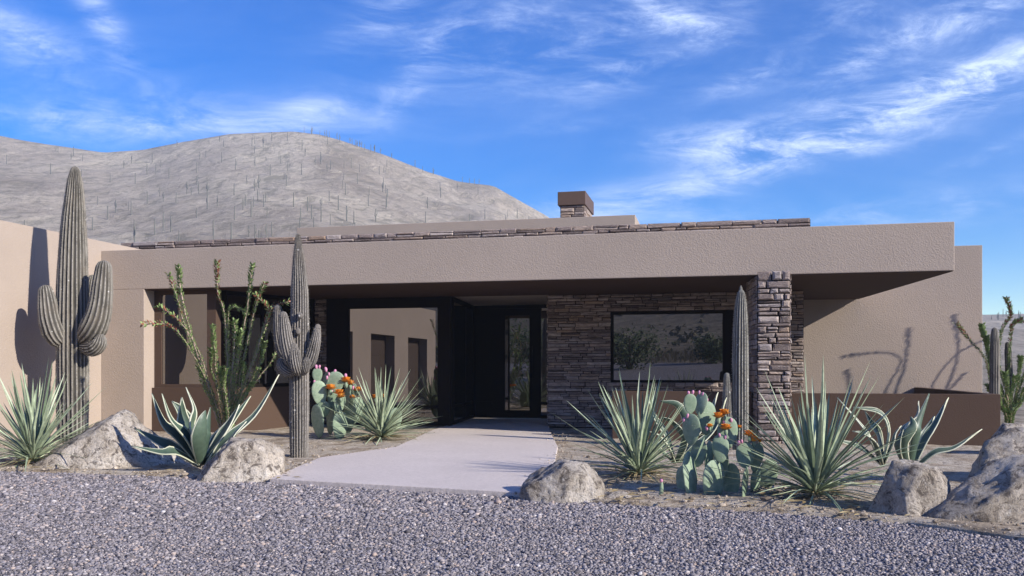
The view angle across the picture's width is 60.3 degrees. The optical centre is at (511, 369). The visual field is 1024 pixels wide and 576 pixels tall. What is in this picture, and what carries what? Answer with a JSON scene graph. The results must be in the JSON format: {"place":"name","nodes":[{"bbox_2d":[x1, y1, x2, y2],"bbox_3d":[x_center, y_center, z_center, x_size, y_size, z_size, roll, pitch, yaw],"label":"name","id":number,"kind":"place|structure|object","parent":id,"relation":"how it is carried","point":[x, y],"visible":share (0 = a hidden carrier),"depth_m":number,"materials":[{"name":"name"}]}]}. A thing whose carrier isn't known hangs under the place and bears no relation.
{"place":"outdoors","nodes":[
{"label":"outdoors","id":0,"kind":"place"},
{"bbox_2d":[270,418,557,496],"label":"path","id":1,"kind":"structure","parent":0,"point":[492,456],"depth_m":11.29,"materials":[{"name":"concrete"}]},
{"bbox_2d":[0,471,1023,575],"bbox_3d":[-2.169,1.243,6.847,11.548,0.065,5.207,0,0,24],"label":"gravel","id":2,"kind":"structure","parent":0,"point":[51,487],"depth_m":6.61,"materials":[{"name":"grey gravel"}]},
{"bbox_2d":[0,132,1023,389],"bbox_3d":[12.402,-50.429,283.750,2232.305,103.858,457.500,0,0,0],"label":"mountain","id":3,"kind":"structure","parent":0,"point":[32,190],"depth_m":270.25,"materials":[{"name":"grey stone"}]},
{"bbox_2d":[0,0,1023,314],"label":"sky","id":4,"kind":"structure","parent":0,"point":[826,112],"materials":[{"name":"blue"}]},
{"bbox_2d":[494,390,1023,425],"bbox_3d":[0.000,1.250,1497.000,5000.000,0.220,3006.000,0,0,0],"label":"ground","id":5,"kind":"structure","parent":0,"point":[1019,416],"depth_m":25.02,"materials":[{"name":"beige soil"}]},
{"bbox_2d":[0,424,443,477],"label":"planting bed","id":6,"kind":"object","parent":5,"relation":"on","point":[279,436],"visible":0.21,"depth_m":13.78,"materials":[{"name":"soil"}]},
{"bbox_2d":[0,358,101,469],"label":"yucca","id":7,"kind":"object","parent":6,"relation":"on","point":[33,441],"visible":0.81,"depth_m":11.19,"materials":[{"name":"green plant"}]},
{"bbox_2d":[37,166,113,440],"bbox_3d":[-7.398,-1.081,14.903,1.054,4.789,1.190,0,0,-41],"label":"saguaro cactus","id":8,"kind":"object","parent":6,"relation":"on","point":[74,316],"visible":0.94,"depth_m":14.89,"materials":[{"name":"green plant"}]},
{"bbox_2d":[31,409,186,468],"bbox_3d":[-5.204,1.296,11.341,2.137,1.545,1.346,0,0,0],"label":"boulder","id":9,"kind":"object","parent":6,"relation":"on","point":[108,442],"visible":0.46,"depth_m":10.98,"materials":[{"name":"stone"}]},
{"bbox_2d":[131,374,278,467],"bbox_3d":[-3.761,0.633,10.805,1.695,1.140,0.976,0,0,0],"label":"agave","id":10,"kind":"object","parent":6,"relation":"on","point":[198,444],"visible":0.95,"depth_m":10.67,"materials":[{"name":"green plant"}]},
{"bbox_2d":[140,259,290,429],"bbox_3d":[-4.223,-0.177,12.919,2.171,2.904,0.914,0,0,0],"label":"ocotillo","id":11,"kind":"object","parent":6,"relation":"on","point":[231,407],"visible":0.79,"depth_m":12.77,"materials":[{"name":"green plant"}]},
{"bbox_2d":[196,437,284,482],"bbox_3d":[-3.124,1.308,10.080,1.094,1.050,0.883,0,0,0],"label":"boulder","id":12,"kind":"object","parent":6,"relation":"on","point":[236,459],"visible":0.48,"depth_m":9.82,"materials":[{"name":"stone"}]},
{"bbox_2d":[273,233,321,457],"bbox_3d":[-2.999,-0.287,12.200,0.758,3.216,0.574,0,0,0],"label":"saguaro cactus","id":13,"kind":"object","parent":6,"relation":"on","point":[297,350],"visible":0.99,"depth_m":12.19,"materials":[{"name":"green plant"}]},
{"bbox_2d":[311,365,401,438],"bbox_3d":[-2.824,0.576,15.846,1.523,1.314,0.748,0,0,-30],"label":"prickly pear","id":14,"kind":"object","parent":6,"relation":"on","point":[336,394],"visible":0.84,"depth_m":15.61,"materials":[{"name":"green plant"}]},
{"bbox_2d":[324,366,440,444],"bbox_3d":[-2.312,0.816,15.141,2.290,1.810,2.533,0,0,0],"label":"yucca","id":15,"kind":"object","parent":6,"relation":"on","point":[382,427],"visible":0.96,"depth_m":15.09,"materials":[{"name":"green plant"}]},
{"bbox_2d":[0,430,1023,534],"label":"soil stones","id":16,"kind":"object","parent":6,"relation":"on","point":[723,504],"visible":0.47,"depth_m":8.37,"materials":[{"name":"brown soil"}]},
{"bbox_2d":[0,191,981,443],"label":"house","id":17,"kind":"structure","parent":5,"relation":"on","point":[572,305],"depth_m":17.66,"materials":[{"name":"beige paint"}]},
{"bbox_2d":[154,290,206,387],"bbox_3d":[-6.478,-0.586,17.313,1.167,1.900,0.100,0,0,13],"label":"window","id":18,"kind":"structure","parent":17,"relation":"in","point":[174,365],"depth_m":17.30,"materials":[{"name":"brown paint"}]},
{"bbox_2d":[222,290,314,387],"bbox_3d":[-5.008,-0.586,18.324,0.100,1.901,2.557,0,0,29],"label":"window","id":19,"kind":"structure","parent":17,"relation":"in","point":[267,378],"depth_m":17.95,"materials":[{"name":"black glass"}]},
{"bbox_2d":[326,296,452,425],"bbox_3d":[-2.663,-0.167,19.026,2.853,2.734,0.251,0,0,14],"label":"window","id":20,"kind":"structure","parent":17,"relation":"in","point":[401,335],"depth_m":18.89,"materials":[{"name":"black glass"}]},
{"bbox_2d":[452,297,473,424],"bbox_3d":[-1.121,-0.178,20.045,0.090,2.712,2.633,0,0,7],"label":"window","id":21,"kind":"structure","parent":17,"relation":"in","point":[462,312],"depth_m":19.82,"materials":[{"name":"black glass"}]},
{"bbox_2d":[492,308,541,417],"bbox_3d":[0.110,-0.139,21.101,1.200,2.618,0.135,0,0,13],"label":"entry door","id":22,"kind":"structure","parent":17,"relation":"in","point":[516,333],"depth_m":21.10,"materials":[{"name":"glass"}]},
{"bbox_2d":[611,310,733,381],"bbox_3d":[3.271,-0.457,17.943,2.489,1.451,0.120,0,0,13],"label":"window","id":23,"kind":"structure","parent":17,"relation":"in","point":[695,345],"depth_m":17.92,"materials":[{"name":"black glass"}]},
{"bbox_2d":[612,391,751,440],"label":"wall","id":24,"kind":"structure","parent":5,"relation":"on","point":[678,396],"depth_m":15.09,"materials":[{"name":"brown paint"}]},
{"bbox_2d":[549,428,1023,540],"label":"planting bed","id":25,"kind":"object","parent":5,"relation":"on","point":[955,466],"visible":0.23,"depth_m":9.22,"materials":[{"name":"soil"}]},
{"bbox_2d":[518,459,604,503],"bbox_3d":[0.496,1.285,8.538,0.777,0.821,0.765,0,0,45],"label":"boulder","id":26,"kind":"object","parent":25,"relation":"on","point":[564,481],"visible":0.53,"depth_m":8.32,"materials":[{"name":"stone"}]},
{"bbox_2d":[604,491,631,497],"bbox_3d":[0.992,1.260,8.461,0.309,0.169,0.281,0,0,0],"label":"boulder","id":27,"kind":"object","parent":25,"relation":"on","point":[614,494],"visible":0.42,"depth_m":8.39,"materials":[{"name":"stone"}]},
{"bbox_2d":[552,369,713,484],"bbox_3d":[1.509,0.707,9.863,2.253,1.581,2.290,0,0,0],"label":"yucca","id":28,"kind":"object","parent":25,"relation":"on","point":[638,456],"visible":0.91,"depth_m":9.79,"materials":[{"name":"green plant"}]},
{"bbox_2d":[659,478,663,494],"bbox_3d":[1.448,1.190,8.550,0.039,0.259,0.031,0,0,23],"label":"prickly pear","id":29,"kind":"object","parent":25,"relation":"on","point":[661,489],"visible":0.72,"depth_m":8.54,"materials":[{"name":"green plant"}]},
{"bbox_2d":[647,392,726,463],"bbox_3d":[2.044,0.731,10.928,1.198,0.892,0.472,0,0,-28],"label":"agave","id":30,"kind":"object","parent":25,"relation":"on","point":[683,413],"visible":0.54,"depth_m":10.89,"materials":[{"name":"green plant"}]},
{"bbox_2d":[676,390,778,496],"bbox_3d":[2.209,0.776,8.767,1.074,1.134,0.741,0,0,0],"label":"prickly pear","id":31,"kind":"object","parent":25,"relation":"on","point":[719,446],"visible":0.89,"depth_m":8.74,"materials":[{"name":"green plant"}]},
{"bbox_2d":[721,285,749,449],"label":"saguaro cactus","id":32,"kind":"object","parent":25,"relation":"on","point":[737,402],"visible":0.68,"depth_m":13.22,"materials":[{"name":"green plant"}]},
{"bbox_2d":[703,360,933,519],"bbox_3d":[2.885,0.694,8.421,2.098,1.657,2.221,0,0,-22],"label":"yucca","id":33,"kind":"object","parent":25,"relation":"on","point":[813,452],"visible":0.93,"depth_m":8.25,"materials":[{"name":"green plant"}]},
{"bbox_2d":[832,397,901,465],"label":"agave","id":34,"kind":"object","parent":25,"relation":"on","point":[875,444],"visible":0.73,"depth_m":10.56,"materials":[{"name":"green plant"}]},
{"bbox_2d":[869,459,950,515],"bbox_3d":[3.461,1.330,7.594,0.773,1.100,0.688,0,0,36],"label":"boulder","id":35,"kind":"object","parent":25,"relation":"on","point":[913,487],"visible":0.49,"depth_m":7.41,"materials":[{"name":"stone"}]},
{"bbox_2d":[894,393,981,462],"bbox_3d":[4.506,0.701,9.627,1.034,0.884,0.522,0,0,-13],"label":"agave","id":36,"kind":"object","parent":25,"relation":"on","point":[914,424],"visible":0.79,"depth_m":9.46,"materials":[{"name":"green plant"}]},
{"bbox_2d":[928,454,1023,522],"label":"boulder","id":37,"kind":"object","parent":25,"relation":"on","point":[991,491],"visible":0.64,"depth_m":7.16,"materials":[{"name":"stone"}]},
{"bbox_2d":[952,296,1023,422],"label":"ocotillo","id":38,"kind":"object","parent":25,"relation":"on","point":[1008,408],"visible":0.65,"depth_m":15.98,"materials":[{"name":"green plant"}]},
{"bbox_2d":[989,327,999,393],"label":"saguaro cactus","id":39,"kind":"object","parent":25,"relation":"on","point":[994,370],"visible":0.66,"depth_m":15.54,"materials":[{"name":"green plant"}]},
{"bbox_2d":[968,427,1023,476],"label":"boulder","id":40,"kind":"object","parent":25,"relation":"on","point":[1008,442],"visible":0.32,"depth_m":9.56,"materials":[{"name":"stone"}]},
{"bbox_2d":[990,423,1023,438],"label":"boulder","id":41,"kind":"object","parent":25,"relation":"on","point":[1003,427],"visible":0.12,"depth_m":12.51,"materials":[{"name":"stone"}]},
{"bbox_2d":[1004,342,1013,402],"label":"saguaro cactus","id":42,"kind":"object","parent":25,"relation":"on","point":[1006,352],"visible":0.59,"depth_m":16.16,"materials":[{"name":"green plant"}]},
{"bbox_2d":[790,387,999,445],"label":"wall","id":43,"kind":"structure","parent":5,"relation":"on","point":[966,414],"depth_m":14.19,"materials":[{"name":"brown paint"}]}
]}

